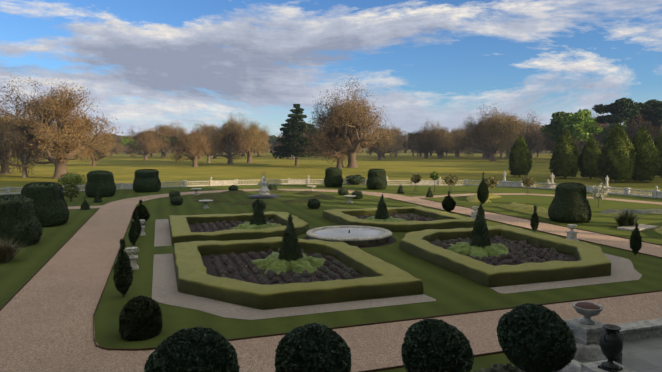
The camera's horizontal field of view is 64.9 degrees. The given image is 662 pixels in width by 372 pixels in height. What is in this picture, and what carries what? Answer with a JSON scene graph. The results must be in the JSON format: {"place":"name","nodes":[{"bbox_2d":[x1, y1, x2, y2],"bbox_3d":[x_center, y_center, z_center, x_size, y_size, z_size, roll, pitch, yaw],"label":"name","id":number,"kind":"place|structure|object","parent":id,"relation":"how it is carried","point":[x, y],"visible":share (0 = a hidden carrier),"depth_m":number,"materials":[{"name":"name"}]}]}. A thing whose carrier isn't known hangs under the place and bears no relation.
{"place":"outdoors","nodes":[
{"label":"outdoors","id":0,"kind":"place"},
{"bbox_2d":[0,184,661,371],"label":"garden lawn","id":1,"kind":"structure","parent":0,"point":[450,292],"depth_m":30.27,"materials":[{"name":"green plant"}]},
{"bbox_2d":[0,236,31,262],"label":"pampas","id":2,"kind":"object","parent":1,"relation":"on","point":[7,251],"visible":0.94,"depth_m":30.51,"materials":[{"name":"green plant"}]},
{"bbox_2d":[0,194,42,248],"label":"yew drum","id":3,"kind":"object","parent":1,"relation":"on","point":[20,221],"visible":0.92,"depth_m":34.83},
{"bbox_2d":[21,182,69,227],"bbox_3d":[-24.968,1.571,45.222,4.009,3.881,3.963,-4,6,-42],"label":"yew drum","id":4,"kind":"object","parent":1,"relation":"on","point":[52,210],"visible":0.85,"depth_m":44.09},
{"bbox_2d":[0,208,99,310],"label":"path edging","id":5,"kind":"object","parent":1,"relation":"on","point":[1,308],"depth_m":28.92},
{"bbox_2d":[63,184,79,198],"bbox_3d":[-32.479,0.821,64.913,2.037,2.288,2.175,0,4,-5],"label":"standard tree","id":6,"kind":"object","parent":1,"relation":"on","point":[69,191],"visible":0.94,"depth_m":64.57,"materials":[{"name":"green plant"}]},
{"bbox_2d":[85,170,116,196],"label":"yew drum","id":7,"kind":"object","parent":1,"relation":"on","point":[102,182],"visible":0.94,"depth_m":70.47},
{"bbox_2d":[113,239,133,296],"bbox_3d":[-9.329,3.680,23.325,0.904,2.675,0.844,-1,4,-9],"label":"topiary bush","id":8,"kind":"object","parent":1,"relation":"on","point":[123,275],"depth_m":23.16,"materials":[{"name":"green plant"}]},
{"bbox_2d":[124,247,138,269],"bbox_3d":[-11.053,4.019,28.906,0.794,1.180,0.660,-2,5,-22],"label":"urn pedestal","id":9,"kind":"object","parent":1,"relation":"on","point":[132,257],"visible":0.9,"depth_m":28.73,"materials":[{"name":"white stone"}]},
{"bbox_2d":[128,221,137,245],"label":"conifer column","id":10,"kind":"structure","parent":1,"relation":"on","point":[132,235],"depth_m":35.29,"materials":[{"name":"green plant"}]},
{"bbox_2d":[133,213,141,238],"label":"conifer column","id":11,"kind":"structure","parent":1,"relation":"on","point":[137,223],"depth_m":38.20,"materials":[{"name":"green plant"}]},
{"bbox_2d":[118,295,162,340],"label":"yew dome","id":12,"kind":"structure","parent":1,"relation":"on","point":[140,317],"depth_m":18.22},
{"bbox_2d":[132,199,149,223],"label":"topiary bush","id":13,"kind":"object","parent":1,"relation":"on","point":[141,210],"depth_m":44.51,"materials":[{"name":"green plant"}]},
{"bbox_2d":[133,169,160,192],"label":"yew drum","id":14,"kind":"object","parent":1,"relation":"on","point":[146,180],"visible":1,"depth_m":78.31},
{"bbox_2d":[154,219,171,246],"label":"gravel path","id":15,"kind":"structure","parent":1,"relation":"on","point":[162,234],"depth_m":40.76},
{"bbox_2d":[170,195,182,204],"bbox_3d":[-18.107,1.756,61.047,1.579,1.305,1.561,-3,5,-34],"label":"yew ball","id":16,"kind":"object","parent":1,"relation":"on","point":[176,200],"visible":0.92,"depth_m":60.58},
{"bbox_2d":[144,326,239,371],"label":"topiary ball","id":17,"kind":"object","parent":1,"relation":"on","point":[197,349],"visible":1,"depth_m":9.16,"materials":[{"name":"green plant"}]},
{"bbox_2d":[189,219,282,231],"bbox_3d":[-7.255,3.362,43.321,7.748,0.359,9.177,-1,4,-18],"label":"soil bed","id":18,"kind":"object","parent":1,"relation":"on","point":[199,228],"visible":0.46,"depth_m":43.86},
{"bbox_2d":[232,222,281,229],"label":"ground cover","id":19,"kind":"object","parent":18,"relation":"on","point":[246,225],"visible":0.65,"depth_m":42.00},
{"bbox_2d":[250,197,266,224],"bbox_3d":[-5.968,2.159,42.701,1.388,2.468,1.372,4,5,40],"label":"cone yew","id":20,"kind":"object","parent":19,"relation":"on","point":[258,217],"visible":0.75,"depth_m":42.42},
{"bbox_2d":[169,211,308,245],"bbox_3d":[-7.590,3.223,42.671,10.782,0.751,11.349,-1,4,-18],"label":"hedge","id":21,"kind":"object","parent":1,"relation":"on","point":[180,231],"visible":0.85,"depth_m":39.54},
{"bbox_2d":[191,189,335,204],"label":"mound ring","id":22,"kind":"object","parent":1,"relation":"on","point":[318,195],"visible":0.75,"depth_m":68.78,"materials":[{"name":"green plant"}]},
{"bbox_2d":[248,170,279,198],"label":"fountain","id":23,"kind":"object","parent":1,"relation":"on","point":[264,191],"visible":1,"depth_m":69.95,"materials":[{"name":"white stone"}]},
{"bbox_2d":[201,251,363,284],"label":"flower bed soil","id":24,"kind":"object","parent":1,"relation":"on","point":[209,266],"visible":0.14,"depth_m":28.43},
{"bbox_2d":[245,252,325,274],"bbox_3d":[-2.441,4.254,29.633,4.748,0.606,4.478,-1,4,-18],"label":"ground cover","id":25,"kind":"object","parent":24,"relation":"on","point":[309,264],"visible":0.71,"depth_m":28.71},
{"bbox_2d":[278,214,302,260],"bbox_3d":[-2.302,2.958,29.418,1.453,2.827,1.406,-1,4,-18],"label":"yew cone","id":26,"kind":"object","parent":25,"relation":"on","point":[290,248],"visible":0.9,"depth_m":29.12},
{"bbox_2d":[210,248,363,284],"bbox_3d":[-2.730,4.435,28.710,7.146,0.360,9.791,-1,4,-18],"label":"lavender","id":27,"kind":"object","parent":24,"relation":"on","point":[342,270],"visible":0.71,"depth_m":27.68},
{"bbox_2d":[152,253,435,319],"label":"gravel path","id":28,"kind":"structure","parent":1,"relation":"on","point":[164,287],"depth_m":22.43,"materials":[{"name":"gravel"}]},
{"bbox_2d":[173,237,423,309],"bbox_3d":[-2.883,4.268,28.441,10.754,0.751,13.353,-1,4,-18],"label":"hedge","id":29,"kind":"object","parent":1,"relation":"on","point":[381,279],"visible":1,"depth_m":23.71,"materials":[{"name":"plant"}]},
{"bbox_2d":[275,323,351,371],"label":"topiary ball","id":30,"kind":"object","parent":1,"relation":"on","point":[314,347],"visible":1,"depth_m":9.58,"materials":[{"name":"green plant"}]},
{"bbox_2d":[307,198,320,208],"bbox_3d":[-1.908,2.010,57.536,1.578,1.298,1.534,0,4,4],"label":"yew ball","id":31,"kind":"object","parent":1,"relation":"on","point":[313,203],"visible":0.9,"depth_m":57.09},
{"bbox_2d":[0,175,661,197],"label":"garden balustrade","id":32,"kind":"object","parent":1,"relation":"on","point":[656,193],"visible":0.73,"depth_m":90.09,"materials":[{"name":"white stone"}]},
{"bbox_2d":[324,167,342,187],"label":"yew drum","id":33,"kind":"object","parent":1,"relation":"on","point":[333,178],"visible":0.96,"depth_m":88.04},
{"bbox_2d":[306,225,391,246],"bbox_3d":[1.339,3.563,38.254,6.300,0.720,6.300,-1,4,-18],"label":"pond basin","id":34,"kind":"object","parent":1,"relation":"on","point":[355,235],"visible":0.94,"depth_m":37.32,"materials":[{"name":"stone"}]},
{"bbox_2d":[303,236,395,247],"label":"pond soil","id":35,"kind":"structure","parent":1,"relation":"on","point":[392,240],"depth_m":36.93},
{"bbox_2d":[345,175,365,184],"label":"shrub","id":36,"kind":"object","parent":1,"relation":"on","point":[355,179],"visible":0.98,"depth_m":93.89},
{"bbox_2d":[366,169,386,189],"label":"yew drum","id":37,"kind":"object","parent":1,"relation":"on","point":[376,179],"visible":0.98,"depth_m":83.69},
{"bbox_2d":[94,290,661,350],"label":"island edging","id":38,"kind":"structure","parent":1,"relation":"on","point":[138,349],"depth_m":20.20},
{"bbox_2d":[322,206,474,231],"bbox_3d":[5.896,2.897,47.111,10.769,0.752,11.373,-1,4,-18],"label":"hedge","id":39,"kind":"object","parent":1,"relation":"on","point":[444,220],"visible":0.9,"depth_m":44.33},
{"bbox_2d":[358,351,502,371],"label":"edging","id":40,"kind":"object","parent":1,"relation":"on","point":[402,366],"visible":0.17,"depth_m":15.87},
{"bbox_2d":[401,318,474,371],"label":"topiary ball","id":41,"kind":"object","parent":1,"relation":"on","point":[432,345],"visible":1,"depth_m":9.94,"materials":[{"name":"green plant"}]},
{"bbox_2d":[441,191,455,212],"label":"topiary bush","id":42,"kind":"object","parent":1,"relation":"on","point":[448,204],"depth_m":53.24,"materials":[{"name":"green plant"}]},
{"bbox_2d":[444,174,457,192],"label":"standard tree","id":43,"kind":"object","parent":1,"relation":"on","point":[451,180],"visible":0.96,"depth_m":77.36,"materials":[{"name":"grey plant"}]},
{"bbox_2d":[477,172,488,203],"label":"topiary","id":44,"kind":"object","parent":1,"relation":"on","point":[482,193],"depth_m":61.08,"materials":[{"name":"green plant"}]},
{"bbox_2d":[466,193,500,201],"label":"golden border","id":45,"kind":"object","parent":1,"relation":"on","point":[472,198],"visible":0.56,"depth_m":67.40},
{"bbox_2d":[485,176,498,193],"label":"standard tree","id":46,"kind":"object","parent":1,"relation":"on","point":[492,181],"visible":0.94,"depth_m":70.82,"materials":[{"name":"grey plant"}]},
{"bbox_2d":[474,363,526,371],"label":"terrace herbs","id":47,"kind":"object","parent":1,"relation":"on","point":[496,367],"visible":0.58,"depth_m":14.34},
{"bbox_2d":[399,225,610,286],"bbox_3d":[10.592,3.936,32.881,10.756,0.764,13.368,-1,4,-18],"label":"hedge","id":48,"kind":"object","parent":1,"relation":"on","point":[592,261],"visible":0.92,"depth_m":28.51,"materials":[{"name":"plant"}]},
{"bbox_2d":[439,237,576,264],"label":"soil","id":49,"kind":"structure","parent":1,"relation":"on","point":[573,258],"depth_m":32.09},
{"bbox_2d":[447,242,508,257],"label":"ground cover","id":50,"kind":"object","parent":49,"relation":"on","point":[466,248],"visible":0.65,"depth_m":32.64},
{"bbox_2d":[469,203,490,247],"bbox_3d":[9.573,2.568,33.308,1.373,3.046,1.409,-1,4,-18],"label":"yew cone","id":51,"kind":"object","parent":50,"relation":"on","point":[480,237],"visible":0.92,"depth_m":33.01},
{"bbox_2d":[430,235,570,265],"bbox_3d":[10.823,4.115,32.966,7.179,0.374,10.188,-1,4,-18],"label":"lavender","id":52,"kind":"object","parent":49,"relation":"on","point":[519,255],"visible":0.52,"depth_m":32.19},
{"bbox_2d":[498,202,548,217],"bbox_3d":[21.401,2.364,54.837,3.025,0.676,10.128,-1,4,-10],"label":"golden border","id":53,"kind":"object","parent":1,"relation":"on","point":[541,211],"visible":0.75,"depth_m":54.73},
{"bbox_2d":[389,198,661,257],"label":"path edging","id":54,"kind":"object","parent":1,"relation":"on","point":[543,231],"depth_m":40.65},
{"bbox_2d":[521,175,534,193],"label":"standard tree","id":55,"kind":"object","parent":1,"relation":"on","point":[528,181],"visible":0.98,"depth_m":75.19,"materials":[{"name":"grey plant"}]},
{"bbox_2d":[530,205,538,231],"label":"conifer column","id":56,"kind":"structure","parent":1,"relation":"on","point":[534,221],"depth_m":41.29,"materials":[{"name":"green plant"}]},
{"bbox_2d":[496,303,576,371],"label":"topiary bush","id":57,"kind":"object","parent":1,"relation":"on","point":[532,337],"visible":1,"depth_m":10.78,"materials":[{"name":"green plant"}]},
{"bbox_2d":[420,198,661,245],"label":"path edging","id":58,"kind":"object","parent":1,"relation":"on","point":[556,224],"depth_m":44.77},
{"bbox_2d":[491,253,641,293],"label":"gravel path","id":59,"kind":"structure","parent":1,"relation":"on","point":[622,269],"depth_m":26.30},
{"bbox_2d":[548,182,591,222],"bbox_3d":[21.934,1.481,47.789,3.690,3.690,3.683,2,5,28],"label":"yew drum","id":60,"kind":"object","parent":1,"relation":"on","point":[569,203],"visible":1,"depth_m":46.63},
{"bbox_2d":[565,224,578,240],"bbox_3d":[17.370,3.386,37.528,0.794,1.180,0.660,-1,4,-19],"label":"urn pedestal","id":61,"kind":"object","parent":1,"relation":"on","point":[571,234],"visible":1,"depth_m":37.35,"materials":[{"name":"white stone"}]},
{"bbox_2d":[590,185,607,206],"bbox_3d":[30.356,1.133,59.008,1.976,2.529,1.942,2,5,23],"label":"standard tree","id":62,"kind":"object","parent":1,"relation":"on","point":[599,193],"visible":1,"depth_m":58.74,"materials":[{"name":"grey plant"}]},
{"bbox_2d":[607,210,643,226],"bbox_3d":[24.986,2.676,44.232,3.313,1.614,3.599,-1,4,-18],"label":"phormium","id":63,"kind":"object","parent":1,"relation":"on","point":[624,219],"visible":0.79,"depth_m":43.91,"materials":[{"name":"green plant"}]},
{"bbox_2d":[598,208,661,213],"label":"grey border","id":64,"kind":"object","parent":1,"relation":"on","point":[640,211],"visible":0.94,"depth_m":53.27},
{"bbox_2d":[629,222,641,254],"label":"topiary shrub","id":65,"kind":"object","parent":1,"relation":"on","point":[635,240],"depth_m":32.34,"materials":[{"name":"green plant"}]},
{"bbox_2d":[617,224,659,230],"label":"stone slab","id":66,"kind":"structure","parent":1,"relation":"on","point":[642,227],"depth_m":42.91,"materials":[{"name":"stone"}]},
{"label":"soil","id":67,"kind":"object","parent":1,"relation":"on","visible":0},
{"bbox_2d":[364,216,406,221],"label":"ground cover","id":68,"kind":"object","parent":67,"relation":"on","point":[390,219],"visible":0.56,"depth_m":45.73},
{"bbox_2d":[374,194,389,219],"bbox_3d":[4.549,1.913,46.130,1.437,2.466,1.437,-1,4,-18],"label":"cone yew","id":69,"kind":"object","parent":68,"relation":"on","point":[382,212],"visible":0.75,"depth_m":45.84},
{"bbox_2d":[353,213,434,220],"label":"lavender","id":70,"kind":"object","parent":67,"relation":"on","point":[409,216],"visible":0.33,"depth_m":49.01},
{"bbox_2d":[0,189,661,371],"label":"path","id":71,"kind":"structure","parent":0,"point":[46,316],"depth_m":23.36,"materials":[{"name":"gravel"}]},
{"bbox_2d":[0,149,661,195],"bbox_3d":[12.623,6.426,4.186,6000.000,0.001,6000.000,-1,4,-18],"label":"park ground","id":72,"kind":"structure","parent":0,"point":[122,167],"depth_m":161.37,"materials":[{"name":"green plant"}]},
{"bbox_2d":[0,117,46,177],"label":"oak","id":73,"kind":"object","parent":72,"relation":"on","point":[16,134],"visible":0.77,"depth_m":116.42,"materials":[{"name":"brown plant"}]},
{"bbox_2d":[0,101,47,173],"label":"oak","id":74,"kind":"object","parent":72,"relation":"on","point":[5,153],"visible":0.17,"depth_m":132.28,"materials":[{"name":"brown plant"}]},
{"bbox_2d":[0,73,125,178],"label":"oak","id":75,"kind":"object","parent":72,"relation":"on","point":[58,111],"visible":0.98,"depth_m":111.20,"materials":[{"name":"brown plant"}]},
{"bbox_2d":[57,172,85,185],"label":"shrub","id":76,"kind":"object","parent":72,"relation":"on","point":[71,178],"visible":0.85,"depth_m":86.54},
{"bbox_2d":[75,134,114,165],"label":"oak","id":77,"kind":"object","parent":72,"relation":"on","point":[101,152],"visible":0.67,"depth_m":190.34,"materials":[{"name":"brown plant"}]},
{"bbox_2d":[89,129,116,156],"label":"belt tree","id":78,"kind":"object","parent":72,"relation":"on","point":[105,140],"visible":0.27,"depth_m":362.32,"materials":[{"name":"brown plant"}]},
{"bbox_2d":[117,137,135,154],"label":"belt tree","id":79,"kind":"object","parent":72,"relation":"on","point":[126,141],"visible":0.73,"depth_m":468.36,"materials":[{"name":"green plant"}]},
{"bbox_2d":[124,125,161,159],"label":"park oak","id":80,"kind":"object","parent":72,"relation":"on","point":[148,143],"visible":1,"depth_m":279.97,"materials":[{"name":"brown plant"}]},
{"bbox_2d":[141,120,190,157],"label":"belt tree","id":81,"kind":"object","parent":72,"relation":"on","point":[165,131],"visible":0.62,"depth_m":353.84,"materials":[{"name":"brown plant"}]},
{"bbox_2d":[155,133,179,157],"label":"belt tree","id":82,"kind":"object","parent":72,"relation":"on","point":[169,144],"visible":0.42,"depth_m":355.32,"materials":[{"name":"brown plant"}]},
{"bbox_2d":[169,121,215,166],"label":"oak","id":83,"kind":"object","parent":72,"relation":"on","point":[198,146],"visible":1,"depth_m":179.93,"materials":[{"name":"brown plant"}]},
{"bbox_2d":[188,121,217,162],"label":"oak","id":84,"kind":"object","parent":72,"relation":"on","point":[209,134],"visible":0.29,"depth_m":232.25,"materials":[{"name":"brown plant"}]},
{"bbox_2d":[204,114,256,163],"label":"oak","id":85,"kind":"object","parent":72,"relation":"on","point":[222,138],"visible":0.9,"depth_m":214.00,"materials":[{"name":"brown plant"}]},
{"bbox_2d":[219,111,273,162],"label":"oak","id":86,"kind":"object","parent":72,"relation":"on","point":[253,129],"visible":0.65,"depth_m":234.70,"materials":[{"name":"brown plant"}]},
{"bbox_2d":[270,104,321,164],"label":"cedar tree","id":87,"kind":"object","parent":72,"relation":"on","point":[288,141],"visible":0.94,"depth_m":196.22,"materials":[{"name":"green plant"}]},
{"bbox_2d":[293,96,374,167],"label":"twin oak","id":88,"kind":"object","parent":72,"relation":"on","point":[340,159],"visible":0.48,"depth_m":172.95,"materials":[{"name":"brown plant"}]},
{"bbox_2d":[300,78,391,167],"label":"oak","id":89,"kind":"object","parent":72,"relation":"on","point":[366,123],"visible":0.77,"depth_m":172.06,"materials":[{"name":"brown plant"}]},
{"bbox_2d":[362,128,398,159],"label":"park oak","id":90,"kind":"object","parent":72,"relation":"on","point":[381,146],"visible":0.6,"depth_m":279.54,"materials":[{"name":"brown plant"}]},
{"bbox_2d":[369,125,406,157],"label":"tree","id":91,"kind":"object","parent":72,"relation":"on","point":[398,148],"visible":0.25,"depth_m":342.49,"materials":[{"name":"brown plant"}]},
{"bbox_2d":[388,127,409,156],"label":"belt tree","id":92,"kind":"object","parent":72,"relation":"on","point":[403,138],"visible":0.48,"depth_m":364.39,"materials":[{"name":"brown plant"}]},
{"bbox_2d":[402,120,453,157],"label":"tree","id":93,"kind":"object","parent":72,"relation":"on","point":[414,137],"visible":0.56,"depth_m":333.22,"materials":[{"name":"brown plant"}]},
{"bbox_2d":[412,120,456,157],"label":"belt tree","id":94,"kind":"object","parent":72,"relation":"on","point":[433,133],"visible":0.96,"depth_m":326.74,"materials":[{"name":"brown plant"}]},
{"bbox_2d":[446,124,471,156],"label":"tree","id":95,"kind":"object","parent":72,"relation":"on","point":[457,134],"visible":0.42,"depth_m":359.07,"materials":[{"name":"brown plant"}]},
{"bbox_2d":[455,114,505,158],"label":"oak","id":96,"kind":"object","parent":72,"relation":"on","point":[462,144],"visible":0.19,"depth_m":304.51,"materials":[{"name":"brown plant"}]},
{"bbox_2d":[457,102,527,160],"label":"oak","id":97,"kind":"object","parent":72,"relation":"on","point":[501,128],"visible":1,"depth_m":259.03,"materials":[{"name":"brown plant"}]},
{"bbox_2d":[498,113,532,158],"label":"oak","id":98,"kind":"object","parent":72,"relation":"on","point":[509,148],"visible":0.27,"depth_m":315.56,"materials":[{"name":"brown plant"}]},
{"bbox_2d":[508,135,532,176],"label":"tall conifer","id":99,"kind":"object","parent":72,"relation":"on","point":[520,158],"visible":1,"depth_m":118.79,"materials":[{"name":"green plant"}]},
{"bbox_2d":[512,110,551,157],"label":"oak","id":100,"kind":"object","parent":72,"relation":"on","point":[531,136],"visible":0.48,"depth_m":331.55,"materials":[{"name":"brown plant"}]},
{"bbox_2d":[537,128,584,154],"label":"belt tree","id":101,"kind":"object","parent":72,"relation":"on","point":[550,142],"visible":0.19,"depth_m":293.38,"materials":[{"name":"brown plant"}]},
{"bbox_2d":[549,130,580,177],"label":"tall conifer","id":102,"kind":"object","parent":72,"relation":"on","point":[564,160],"visible":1,"depth_m":112.68,"materials":[{"name":"green plant"}]},
{"bbox_2d":[540,109,602,145],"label":"fresh green tree","id":103,"kind":"object","parent":72,"relation":"on","point":[578,126],"visible":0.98,"depth_m":229.95,"materials":[{"name":"green plant"}]},
{"bbox_2d":[578,135,600,178],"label":"tall conifer","id":104,"kind":"object","parent":72,"relation":"on","point":[589,156],"visible":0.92,"depth_m":110.88,"materials":[{"name":"green plant"}]},
{"bbox_2d":[577,111,608,150],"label":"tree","id":105,"kind":"object","parent":72,"relation":"on","point":[599,135],"visible":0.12,"depth_m":305.43,"materials":[{"name":"brown plant"}]},
{"bbox_2d":[600,123,630,143],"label":"fresh green tree","id":106,"kind":"object","parent":72,"relation":"on","point":[605,134],"visible":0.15,"depth_m":297.17,"materials":[{"name":"green plant"}]},
{"bbox_2d":[596,123,637,181],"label":"tall conifer","id":107,"kind":"object","parent":72,"relation":"on","point":[617,159],"visible":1,"depth_m":99.53,"materials":[{"name":"green plant"}]},
{"bbox_2d":[592,97,648,125],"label":"pine","id":108,"kind":"object","parent":72,"relation":"on","point":[622,110],"visible":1,"depth_m":246.17,"materials":[{"name":"green plant"}]},
{"bbox_2d":[622,102,660,141],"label":"belt tree","id":109,"kind":"object","parent":72,"relation":"on","point":[635,127],"visible":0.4,"depth_m":262.26,"materials":[{"name":"brown plant"}]},
{"bbox_2d":[626,99,657,124],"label":"pine","id":110,"kind":"object","parent":72,"relation":"on","point":[650,102],"visible":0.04,"depth_m":267.13,"materials":[{"name":"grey plant"}]},
{"bbox_2d":[631,126,659,181],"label":"tall conifer","id":111,"kind":"object","parent":72,"relation":"on","point":[646,162],"visible":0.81,"depth_m":99.75,"materials":[{"name":"green plant"}]},
{"bbox_2d":[636,101,661,131],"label":"pine","id":112,"kind":"object","parent":72,"relation":"on","point":[653,113],"visible":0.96,"depth_m":245.56,"materials":[{"name":"green plant"}]},
{"bbox_2d":[653,131,661,176],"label":"conifer","id":113,"kind":"object","parent":72,"relation":"on","point":[657,141],"visible":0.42,"depth_m":116.62,"materials":[{"name":"green plant"}]},
{"bbox_2d":[0,0,661,147],"label":"sky","id":114,"kind":"structure","parent":0,"point":[147,63],"materials":[{"name":"blue"}]},
{"bbox_2d":[141,291,661,371],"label":"path","id":115,"kind":"structure","parent":0,"point":[375,346],"depth_m":18.73,"materials":[{"name":"gravel"}]},
{"bbox_2d":[414,193,661,204],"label":"path","id":116,"kind":"structure","parent":0,"point":[469,194],"depth_m":73.24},
{"bbox_2d":[557,301,661,371],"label":"house terrace","id":117,"kind":"structure","parent":0,"point":[642,347],"depth_m":15.29,"materials":[{"name":"stone"}]},
{"bbox_2d":[598,324,622,371],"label":"bronze vase","id":118,"kind":"object","parent":117,"relation":"on","point":[611,343],"visible":1,"depth_m":13.07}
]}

